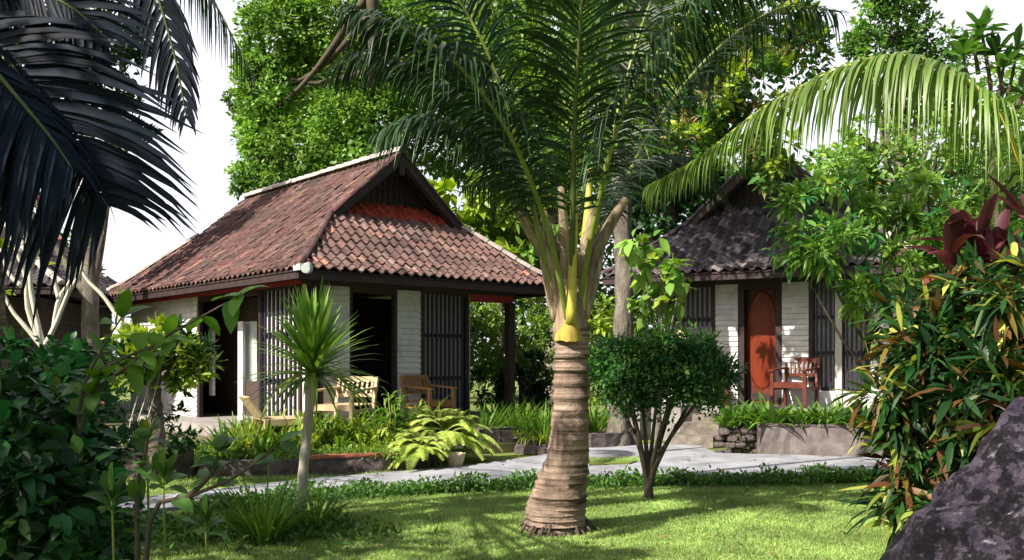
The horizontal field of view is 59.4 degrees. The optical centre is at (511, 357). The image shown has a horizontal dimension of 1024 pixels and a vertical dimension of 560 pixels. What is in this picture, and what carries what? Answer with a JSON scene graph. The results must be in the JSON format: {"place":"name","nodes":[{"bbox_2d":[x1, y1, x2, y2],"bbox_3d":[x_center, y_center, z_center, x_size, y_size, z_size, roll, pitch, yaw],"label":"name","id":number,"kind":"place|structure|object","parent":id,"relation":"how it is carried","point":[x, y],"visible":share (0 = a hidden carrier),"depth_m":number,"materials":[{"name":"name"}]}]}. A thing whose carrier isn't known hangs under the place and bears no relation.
{"place":"outdoors","nodes":[
{"label":"outdoors","id":0,"kind":"place"},
{"bbox_2d":[25,364,958,559],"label":"ground","id":1,"kind":"structure","parent":0,"point":[471,457],"depth_m":7.76,"materials":[{"name":"green plant"}]},
{"bbox_2d":[0,209,90,361],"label":"frangipani","id":2,"kind":"object","parent":1,"relation":"on","point":[57,312],"visible":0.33,"depth_m":8.58,"materials":[{"name":"yellow plant"}]},
{"bbox_2d":[0,217,130,408],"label":"bungalow","id":3,"kind":"object","parent":1,"relation":"on","point":[70,320],"visible":0.25,"depth_m":17.51,"materials":[{"name":"grey tile"}]},
{"bbox_2d":[8,326,128,477],"bbox_3d":[-3.879,0.640,7.418,1.397,1.822,0.799,0,0,0],"label":"understorey shrub","id":4,"kind":"object","parent":1,"relation":"on","point":[29,352],"visible":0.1,"depth_m":7.41,"materials":[{"name":"green plant"}]},
{"bbox_2d":[0,362,143,559],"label":"foreground shrub","id":5,"kind":"object","parent":1,"relation":"on","point":[41,488],"visible":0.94,"depth_m":3.68,"materials":[{"name":"green plant"}]},
{"bbox_2d":[0,326,167,559],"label":"foreground shrub","id":6,"kind":"object","parent":1,"relation":"on","point":[77,360],"visible":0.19,"depth_m":4.55,"materials":[{"name":"green plant"}]},
{"bbox_2d":[15,8,163,423],"bbox_3d":[-8.470,-2.703,16.999,3.782,8.514,1.842,0,0,0],"label":"background tree","id":7,"kind":"object","parent":1,"relation":"on","point":[89,294],"visible":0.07,"depth_m":16.92,"materials":[{"name":"grey plant"}]},
{"bbox_2d":[0,0,204,447],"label":"coconut palm","id":8,"kind":"object","parent":1,"relation":"on","point":[49,154],"visible":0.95,"depth_m":4.13,"materials":[{"name":"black plant"}]},
{"bbox_2d":[82,462,144,559],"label":"seedling","id":9,"kind":"object","parent":1,"relation":"on","point":[110,486],"visible":0.98,"depth_m":3.60,"materials":[{"name":"green plant"}]},
{"bbox_2d":[82,264,167,477],"bbox_3d":[-4.675,0.126,10.703,1.209,2.658,0.212,0,0,-2],"label":"frangipani","id":10,"kind":"object","parent":1,"relation":"on","point":[102,295],"visible":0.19,"depth_m":10.68,"materials":[{"name":"white plant"}]},
{"bbox_2d":[129,418,168,559],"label":"sapling","id":11,"kind":"object","parent":1,"relation":"on","point":[143,423],"visible":0.43,"depth_m":4.00,"materials":[{"name":"green plant"}]},
{"bbox_2d":[105,445,193,479],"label":"planter wall","id":12,"kind":"structure","parent":1,"relation":"on","point":[183,463],"depth_m":10.85,"materials":[{"name":"stone"}]},
{"bbox_2d":[100,385,205,480],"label":"dark shrub","id":13,"kind":"object","parent":1,"relation":"on","point":[176,441],"visible":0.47,"depth_m":10.56,"materials":[{"name":"green plant"}]},
{"bbox_2d":[56,285,267,492],"bbox_3d":[-1.528,0.565,3.888,0.932,1.770,0.243,0,0,4],"label":"fig sapling","id":14,"kind":"object","parent":1,"relation":"on","point":[98,371],"visible":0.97,"depth_m":3.89,"materials":[{"name":"green plant"}]},
{"bbox_2d":[96,312,229,464],"bbox_3d":[-3.921,0.325,9.958,1.386,1.697,1.190,0,0,-31],"label":"croton tree","id":15,"kind":"object","parent":1,"relation":"on","point":[175,373],"visible":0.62,"depth_m":9.83,"materials":[{"name":"green plant"}]},
{"bbox_2d":[141,448,188,559],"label":"seedling","id":16,"kind":"object","parent":1,"relation":"on","point":[162,464],"visible":0.91,"depth_m":3.80,"materials":[{"name":"green plant"}]},
{"bbox_2d":[100,421,286,474],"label":"planter soil","id":17,"kind":"structure","parent":1,"relation":"on","point":[196,468],"depth_m":14.85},
{"bbox_2d":[120,434,283,461],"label":"bed ground cover","id":18,"kind":"object","parent":17,"relation":"on","point":[221,456],"visible":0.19,"depth_m":11.28,"materials":[{"name":"green plant"}]},
{"bbox_2d":[194,426,248,475],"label":"strap leaved plant","id":19,"kind":"object","parent":17,"relation":"on","point":[211,453],"visible":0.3,"depth_m":11.38,"materials":[{"name":"green plant"}]},
{"bbox_2d":[207,423,272,457],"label":"strap leaved plant","id":20,"kind":"object","parent":17,"relation":"on","point":[237,441],"visible":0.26,"depth_m":11.67,"materials":[{"name":"green plant"}]},
{"bbox_2d":[218,421,290,459],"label":"strap leaved plant","id":21,"kind":"object","parent":17,"relation":"on","point":[257,445],"visible":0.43,"depth_m":11.38,"materials":[{"name":"green plant"}]},
{"bbox_2d":[244,416,280,458],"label":"strap leaved plant","id":22,"kind":"object","parent":17,"relation":"on","point":[267,435],"visible":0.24,"depth_m":11.76,"materials":[{"name":"green plant"}]},
{"bbox_2d":[130,0,258,97],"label":"coconut palm","id":23,"kind":"object","parent":1,"relation":"on","point":[206,6],"visible":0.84,"depth_m":8.93,"materials":[{"name":"green plant"}]},
{"bbox_2d":[181,493,230,559],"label":"seedling","id":24,"kind":"object","parent":1,"relation":"on","point":[205,512],"visible":1,"depth_m":3.60,"materials":[{"name":"green plant"}]},
{"bbox_2d":[122,416,302,559],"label":"fig sapling","id":25,"kind":"object","parent":1,"relation":"on","point":[136,487],"visible":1,"depth_m":3.60,"materials":[{"name":"green plant"}]},
{"bbox_2d":[199,459,298,477],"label":"planter wall","id":26,"kind":"structure","parent":1,"relation":"on","point":[280,467],"depth_m":10.95,"materials":[{"name":"stone"}]},
{"bbox_2d":[27,504,472,557],"bbox_3d":[-2.272,1.358,7.302,3.692,0.310,1.858,0,0,10],"label":"creeping ground cover","id":27,"kind":"object","parent":1,"relation":"on","point":[295,532],"visible":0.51,"depth_m":7.13,"materials":[{"name":"green plant"}]},
{"bbox_2d":[195,465,337,545],"bbox_3d":[-1.935,1.140,7.031,1.162,0.621,1.190,0,0,-23],"label":"grass clump","id":28,"kind":"object","parent":1,"relation":"on","point":[275,520],"visible":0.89,"depth_m":6.93,"materials":[{"name":"green plant"}]},
{"bbox_2d":[126,468,419,495],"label":"verge grass","id":29,"kind":"structure","parent":1,"relation":"on","point":[246,479],"depth_m":10.53,"materials":[{"name":"green plant"}]},
{"bbox_2d":[241,277,383,519],"bbox_3d":[-1.744,0.378,7.812,1.369,2.188,1.343,0,0,0],"label":"dracaena","id":30,"kind":"object","parent":1,"relation":"on","point":[313,343],"visible":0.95,"depth_m":7.74,"materials":[{"name":"green plant"}]},
{"bbox_2d":[268,477,359,530],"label":"grass clump","id":31,"kind":"object","parent":1,"relation":"on","point":[326,513],"visible":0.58,"depth_m":7.62,"materials":[{"name":"green plant"}]},
{"bbox_2d":[99,147,549,448],"bbox_3d":[-3.705,-1.147,17.800,5.800,5.194,10.162,0,0,-42],"label":"bungalow","id":32,"kind":"object","parent":1,"relation":"on","point":[405,264],"visible":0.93,"depth_m":15.91,"materials":[{"name":"red tile"}]},
{"bbox_2d":[238,395,302,430],"bbox_3d":[-3.372,0.826,12.753,0.892,0.589,0.680,0,0,-30],"label":"lounger","id":33,"kind":"object","parent":32,"relation":"on","point":[255,412],"visible":0.6,"depth_m":12.53,"materials":[{"name":"brown wood"}]},
{"bbox_2d":[258,284,301,416],"bbox_3d":[-3.722,-0.020,14.497,0.110,2.340,1.420,0,0,-42],"label":"lattice window","id":34,"kind":"structure","parent":32,"relation":"in","point":[269,299],"depth_m":14.62,"materials":[{"name":"paint"}]},
{"bbox_2d":[306,284,323,428],"bbox_3d":[-3.114,-0.020,14.054,0.304,2.340,0.110,0,0,-42],"label":"lattice window","id":35,"kind":"structure","parent":32,"relation":"in","point":[321,393],"depth_m":14.08,"materials":[{"name":"paint"}]},
{"bbox_2d":[313,376,378,422],"bbox_3d":[-2.548,0.706,13.718,0.735,0.831,0.835,0,0,21],"label":"armchair","id":36,"kind":"object","parent":32,"relation":"on","point":[328,407],"visible":0.63,"depth_m":13.82,"materials":[{"name":"brown wood"}]},
{"bbox_2d":[400,375,457,419],"bbox_3d":[-1.394,0.706,14.978,0.735,0.831,0.635,0,0,40],"label":"armchair","id":37,"kind":"object","parent":32,"relation":"on","point":[432,403],"visible":0.88,"depth_m":14.97,"materials":[{"name":"brown wood"}]},
{"bbox_2d":[420,291,468,420],"bbox_3d":[-1.193,-0.030,15.774,1.056,2.320,0.110,0,0,-42],"label":"lattice window","id":38,"kind":"structure","parent":32,"relation":"in","point":[442,335],"depth_m":15.79,"materials":[{"name":"paint"}]},
{"bbox_2d":[218,0,462,200],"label":"vine covered tree","id":39,"kind":"object","parent":1,"relation":"on","point":[337,131],"visible":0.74,"depth_m":24.37,"materials":[{"name":"green plant"}]},
{"bbox_2d":[309,455,429,474],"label":"planter soil","id":40,"kind":"structure","parent":1,"relation":"on","point":[428,464],"depth_m":11.78,"materials":[{"name":"soil"}]},
{"bbox_2d":[312,412,350,446],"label":"garden plant","id":41,"kind":"object","parent":40,"relation":"on","point":[328,430],"visible":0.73,"depth_m":11.73,"materials":[{"name":"green plant"}]},
{"bbox_2d":[315,429,357,452],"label":"arching plant","id":42,"kind":"object","parent":40,"relation":"on","point":[341,441],"visible":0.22,"depth_m":11.59,"materials":[{"name":"green plant"}]},
{"bbox_2d":[322,414,366,447],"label":"garden plant","id":43,"kind":"object","parent":40,"relation":"on","point":[355,431],"visible":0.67,"depth_m":11.82,"materials":[{"name":"green plant"}]},
{"bbox_2d":[271,435,426,462],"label":"planter ground cover","id":44,"kind":"object","parent":40,"relation":"on","point":[348,450],"visible":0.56,"depth_m":11.33,"materials":[{"name":"green plant"}]},
{"bbox_2d":[363,420,399,444],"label":"garden plant","id":45,"kind":"object","parent":40,"relation":"on","point":[388,432],"visible":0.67,"depth_m":11.92,"materials":[{"name":"green plant"}]},
{"bbox_2d":[368,388,418,437],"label":"garden plant","id":46,"kind":"object","parent":40,"relation":"on","point":[397,418],"visible":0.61,"depth_m":12.49,"materials":[{"name":"green plant"}]},
{"bbox_2d":[386,429,450,472],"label":"fern","id":47,"kind":"object","parent":40,"relation":"on","point":[424,441],"visible":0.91,"depth_m":11.43,"materials":[{"name":"green plant"}]},
{"bbox_2d":[396,406,477,449],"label":"fern","id":48,"kind":"object","parent":40,"relation":"on","point":[461,446],"visible":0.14,"depth_m":12.56,"materials":[{"name":"green plant"}]},
{"bbox_2d":[311,448,434,475],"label":"planter wall","id":49,"kind":"structure","parent":1,"relation":"on","point":[332,464],"depth_m":11.20,"materials":[{"name":"stone"}]},
{"bbox_2d":[409,408,502,460],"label":"fern","id":50,"kind":"object","parent":1,"relation":"on","point":[452,433],"visible":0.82,"depth_m":12.17,"materials":[{"name":"green plant"}]},
{"bbox_2d":[447,452,465,466],"bbox_3d":[-0.741,1.350,11.797,0.270,0.200,0.270,0,0,0],"label":"plant pot","id":51,"kind":"object","parent":1,"relation":"on","point":[455,458],"visible":0.81,"depth_m":11.71,"materials":[{"name":"ceramic"}]},
{"bbox_2d":[427,162,578,410],"bbox_3d":[-0.311,-1.433,20.039,3.984,5.971,2.150,0,0,0],"label":"broad leaved bush","id":52,"kind":"object","parent":1,"relation":"on","point":[470,218],"visible":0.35,"depth_m":19.69,"materials":[{"name":"green plant"}]},
{"bbox_2d":[126,451,886,559],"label":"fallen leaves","id":53,"kind":"object","parent":1,"relation":"on","point":[586,543],"visible":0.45,"depth_m":8.06,"materials":[{"name":"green plant"}]},
{"bbox_2d":[500,430,512,442],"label":"concrete block","id":54,"kind":"structure","parent":1,"relation":"on","point":[506,435],"depth_m":13.90,"materials":[{"name":"concrete"}]},
{"bbox_2d":[470,348,592,412],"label":"shade bush","id":55,"kind":"object","parent":1,"relation":"on","point":[539,387],"visible":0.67,"depth_m":18.08,"materials":[{"name":"green plant"}]},
{"bbox_2d":[188,461,884,512],"bbox_3d":[1.501,1.356,10.027,9.610,0.292,1.557,0,0,-13],"label":"border ground cover","id":56,"kind":"object","parent":1,"relation":"on","point":[814,475],"visible":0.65,"depth_m":9.93,"materials":[{"name":"green plant"}]},
{"bbox_2d":[470,297,613,408],"bbox_3d":[0.339,0.058,19.613,4.503,2.992,1.844,0,0,0],"label":"clipped hedge","id":57,"kind":"object","parent":1,"relation":"on","point":[541,327],"visible":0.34,"depth_m":19.45,"materials":[{"name":"green plant"}]},
{"bbox_2d":[478,421,606,453],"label":"planter soil","id":58,"kind":"structure","parent":1,"relation":"on","point":[507,447],"depth_m":13.74,"materials":[{"name":"brown soil"}]},
{"bbox_2d":[458,401,521,433],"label":"iris clump","id":59,"kind":"object","parent":58,"relation":"on","point":[484,422],"visible":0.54,"depth_m":14.44,"materials":[{"name":"green plant"}]},
{"bbox_2d":[470,399,530,428],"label":"iris clump","id":60,"kind":"object","parent":58,"relation":"on","point":[501,414],"visible":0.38,"depth_m":14.97,"materials":[{"name":"green plant"}]},
{"bbox_2d":[492,398,541,428],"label":"iris clump","id":61,"kind":"object","parent":58,"relation":"on","point":[509,421],"visible":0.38,"depth_m":14.85,"materials":[{"name":"green plant"}]},
{"bbox_2d":[491,395,551,436],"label":"iris clump","id":62,"kind":"object","parent":58,"relation":"on","point":[522,430],"visible":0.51,"depth_m":14.51,"materials":[{"name":"green plant"}]},
{"bbox_2d":[506,399,551,440],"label":"iris clump","id":63,"kind":"object","parent":58,"relation":"on","point":[541,428],"visible":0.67,"depth_m":14.12,"materials":[{"name":"green plant"}]},
{"bbox_2d":[588,402,611,432],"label":"iris clump","id":64,"kind":"object","parent":58,"relation":"on","point":[595,428],"visible":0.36,"depth_m":15.34,"materials":[{"name":"green plant"}]},
{"bbox_2d":[386,0,716,406],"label":"shade tree","id":65,"kind":"object","parent":1,"relation":"on","point":[536,71],"visible":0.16,"depth_m":26.19,"materials":[{"name":"green plant"}]},
{"bbox_2d":[448,201,662,398],"bbox_3d":[0.268,-2.228,31.064,11.276,7.608,5.430,0,0,0],"label":"background tree","id":66,"kind":"object","parent":1,"relation":"on","point":[610,263],"visible":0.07,"depth_m":30.32,"materials":[{"name":"green plant"}]},
{"bbox_2d":[317,0,857,537],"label":"coconut palm","id":67,"kind":"object","parent":1,"relation":"on","point":[557,506],"visible":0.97,"depth_m":7.14,"materials":[{"name":"green plant"}]},
{"bbox_2d":[452,0,736,445],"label":"grey trunk tree","id":68,"kind":"object","parent":1,"relation":"on","point":[623,316],"visible":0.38,"depth_m":14.44,"materials":[{"name":"green plant"}]},
{"bbox_2d":[588,292,662,404],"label":"yellow green bush","id":69,"kind":"object","parent":1,"relation":"on","point":[602,330],"visible":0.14,"depth_m":16.79,"materials":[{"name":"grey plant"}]},
{"bbox_2d":[614,228,696,448],"bbox_3d":[2.197,-0.211,13.609,1.348,3.524,1.024,0,0,0],"label":"leaved shrub","id":70,"kind":"object","parent":1,"relation":"on","point":[652,304],"visible":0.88,"depth_m":13.59,"materials":[{"name":"green plant"}]},
{"bbox_2d":[585,99,729,325],"bbox_3d":[3.658,-2.308,20.984,3.901,7.737,2.638,0,0,0],"label":"dense tree","id":71,"kind":"object","parent":1,"relation":"on","point":[671,218],"visible":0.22,"depth_m":20.65,"materials":[{"name":"green plant"}]},
{"bbox_2d":[588,315,748,498],"bbox_3d":[1.507,0.517,9.412,1.915,1.942,1.535,0,0,0],"label":"round bush","id":72,"kind":"object","parent":1,"relation":"on","point":[677,368],"visible":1,"depth_m":9.13,"materials":[{"name":"green plant"}]},
{"bbox_2d":[629,0,837,199],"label":"flowering creeper tree","id":73,"kind":"object","parent":1,"relation":"on","point":[706,137],"visible":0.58,"depth_m":13.05,"materials":[{"name":"green plant"}]},
{"bbox_2d":[726,425,756,449],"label":"planter soil","id":74,"kind":"structure","parent":1,"relation":"on","point":[736,434],"depth_m":14.22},
{"bbox_2d":[700,399,756,426],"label":"lily plant","id":75,"kind":"object","parent":74,"relation":"on","point":[730,408],"visible":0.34,"depth_m":13.86,"materials":[{"name":"green plant"}]},
{"bbox_2d":[708,408,753,428],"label":"lily plant","id":76,"kind":"object","parent":74,"relation":"in","point":[726,421],"visible":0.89,"depth_m":13.55,"materials":[{"name":"green plant"}]},
{"bbox_2d":[717,400,761,427],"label":"lily plant","id":77,"kind":"object","parent":74,"relation":"on","point":[730,413],"visible":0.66,"depth_m":13.63,"materials":[{"name":"green plant"}]},
{"bbox_2d":[735,404,770,428],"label":"lily plant","id":78,"kind":"object","parent":74,"relation":"on","point":[749,422],"visible":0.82,"depth_m":13.42,"materials":[{"name":"green plant"}]},
{"bbox_2d":[737,392,790,430],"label":"lily plant","id":79,"kind":"object","parent":74,"relation":"on","point":[757,411],"visible":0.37,"depth_m":13.51,"materials":[{"name":"green plant"}]},
{"bbox_2d":[747,401,799,429],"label":"lily plant","id":80,"kind":"object","parent":74,"relation":"on","point":[779,418],"visible":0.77,"depth_m":13.24,"materials":[{"name":"green plant"}]},
{"bbox_2d":[776,400,826,428],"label":"lily plant","id":81,"kind":"object","parent":74,"relation":"on","point":[794,420],"visible":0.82,"depth_m":13.20,"materials":[{"name":"green plant"}]},
{"bbox_2d":[792,398,848,426],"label":"lily plant","id":82,"kind":"object","parent":74,"relation":"on","point":[822,420],"visible":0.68,"depth_m":13.11,"materials":[{"name":"green plant"}]},
{"bbox_2d":[820,396,857,429],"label":"lily plant","id":83,"kind":"object","parent":74,"relation":"on","point":[845,419],"visible":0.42,"depth_m":13.04,"materials":[{"name":"green plant"}]},
{"bbox_2d":[741,449,751,452],"bbox_3d":[3.564,1.419,13.649,0.159,0.073,0.106,0,0,0],"label":"stacked stone","id":84,"kind":"object","parent":1,"relation":"on","point":[746,450],"visible":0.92,"depth_m":13.60,"materials":[{"name":"stone"}]},
{"bbox_2d":[744,442,753,446],"bbox_3d":[3.592,1.316,13.653,0.167,0.082,0.112,0,0,0],"label":"stacked stone","id":85,"kind":"object","parent":84,"relation":"on","point":[749,444],"visible":0.8,"depth_m":13.60,"materials":[{"name":"stone"}]},
{"bbox_2d":[744,434,756,440],"bbox_3d":[3.620,1.208,13.609,0.200,0.111,0.142,0,0,0],"label":"stacked stone","id":86,"kind":"object","parent":85,"relation":"on","point":[750,437],"visible":0.93,"depth_m":13.55,"materials":[{"name":"grey stone"}]},
{"bbox_2d":[748,428,756,434],"bbox_3d":[3.649,1.109,13.581,0.192,0.103,0.165,0,0,0],"label":"stacked stone","id":87,"kind":"object","parent":86,"relation":"on","point":[752,431],"visible":0.68,"depth_m":13.52,"materials":[{"name":"stone"}]},
{"bbox_2d":[601,149,947,447],"bbox_3d":[5.687,-1.250,18.195,5.525,5.400,8.964,0,0,28],"label":"bungalow","id":88,"kind":"object","parent":1,"relation":"on","point":[742,298],"visible":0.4,"depth_m":15.77,"materials":[{"name":"grey tile"}]},
{"bbox_2d":[666,285,714,387],"bbox_3d":[3.269,-0.400,16.403,0.915,1.920,0.110,0,0,28],"label":"lattice window","id":89,"kind":"structure","parent":88,"relation":"in","point":[699,304],"depth_m":16.32,"materials":[{"name":"paint"}]},
{"bbox_2d":[746,289,775,403],"bbox_3d":[4.450,-0.240,15.967,0.620,2.100,0.090,0,0,28],"label":"door","id":90,"kind":"structure","parent":88,"relation":"in","point":[761,303],"depth_m":15.95,"materials":[{"name":"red wood"}]},
{"bbox_2d":[769,358,820,408],"bbox_3d":[4.790,0.416,15.165,0.635,0.831,0.735,0,0,39],"label":"armchair","id":91,"kind":"object","parent":88,"relation":"on","point":[784,385],"visible":0.97,"depth_m":15.14,"materials":[{"name":"red wood"}]},
{"bbox_2d":[809,281,834,390],"bbox_3d":[5.323,-0.400,15.311,0.487,1.920,0.110,0,0,28],"label":"lattice window","id":92,"kind":"structure","parent":88,"relation":"in","point":[824,341],"depth_m":15.31,"materials":[{"name":"grey paint"}]},
{"bbox_2d":[842,287,869,390],"bbox_3d":[5.755,-0.400,15.081,0.493,1.920,0.110,0,0,28],"label":"lattice window","id":93,"kind":"structure","parent":88,"relation":"in","point":[852,337],"depth_m":15.09,"materials":[{"name":"grey paint"}]},
{"bbox_2d":[641,50,1023,228],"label":"coconut palm","id":94,"kind":"object","parent":1,"relation":"on","point":[895,65],"visible":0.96,"depth_m":6.38,"materials":[{"name":"green plant"}]},
{"bbox_2d":[757,423,968,461],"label":"planter wall","id":95,"kind":"structure","parent":1,"relation":"on","point":[815,439],"depth_m":13.15,"materials":[{"name":"paint"}]},
{"bbox_2d":[723,146,1023,273],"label":"background tree","id":96,"kind":"object","parent":1,"relation":"on","point":[809,159],"depth_m":26.63,"materials":[{"name":"green plant"}]},
{"bbox_2d":[759,161,1023,440],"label":"narrow leaved tree","id":97,"kind":"object","parent":1,"relation":"on","point":[822,257],"visible":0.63,"depth_m":8.87,"materials":[{"name":"green plant"}]},
{"bbox_2d":[803,47,1023,308],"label":"hedge tree","id":98,"kind":"object","parent":1,"relation":"on","point":[877,176],"visible":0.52,"depth_m":18.79,"materials":[{"name":"green plant"}]},
{"bbox_2d":[835,0,991,242],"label":"airy tree","id":99,"kind":"object","parent":1,"relation":"on","point":[909,38],"visible":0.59,"depth_m":23.77,"materials":[{"name":"green plant"}]},
{"bbox_2d":[827,230,1023,550],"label":"croton shrub","id":100,"kind":"object","parent":1,"relation":"on","point":[977,347],"visible":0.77,"depth_m":4.90,"materials":[{"name":"green plant"}]},
{"bbox_2d":[834,106,1023,321],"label":"bushy tree","id":101,"kind":"object","parent":1,"relation":"on","point":[931,165],"depth_m":27.20,"materials":[{"name":"green plant"}]},
{"bbox_2d":[879,396,1023,559],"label":"boulder","id":102,"kind":"object","parent":1,"relation":"on","point":[973,509],"visible":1,"depth_m":2.82,"materials":[{"name":"grey stone"}]},
{"bbox_2d":[895,173,1023,304],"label":"cordyline","id":103,"kind":"object","parent":1,"relation":"on","point":[959,229],"visible":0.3,"depth_m":5.45,"materials":[{"name":"red plant"}]},
{"bbox_2d":[931,4,1023,223],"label":"frangipani","id":104,"kind":"object","parent":1,"relation":"on","point":[964,45],"visible":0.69,"depth_m":8.17,"materials":[{"name":"green plant"}]},
{"bbox_2d":[119,443,889,514],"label":"path","id":105,"kind":"structure","parent":0,"point":[675,455],"depth_m":11.80,"materials":[{"name":"concrete"}]},
{"bbox_2d":[588,431,641,447],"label":"planter wall","id":106,"kind":"structure","parent":105,"relation":"on","point":[610,439],"depth_m":14.24,"materials":[{"name":"stone"}]},
{"bbox_2d":[12,0,1023,360],"label":"sky","id":107,"kind":"structure","parent":0,"point":[136,244],"materials":[{"name":"white"}]},
{"bbox_2d":[589,459,636,465],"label":"grass island ground","id":108,"kind":"structure","parent":0,"point":[610,462],"depth_m":11.97,"materials":[{"name":"green plant"}]},
{"bbox_2d":[589,455,639,460],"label":"island grass","id":109,"kind":"structure","parent":108,"relation":"on","point":[606,458],"depth_m":12.32,"materials":[{"name":"green plant"}]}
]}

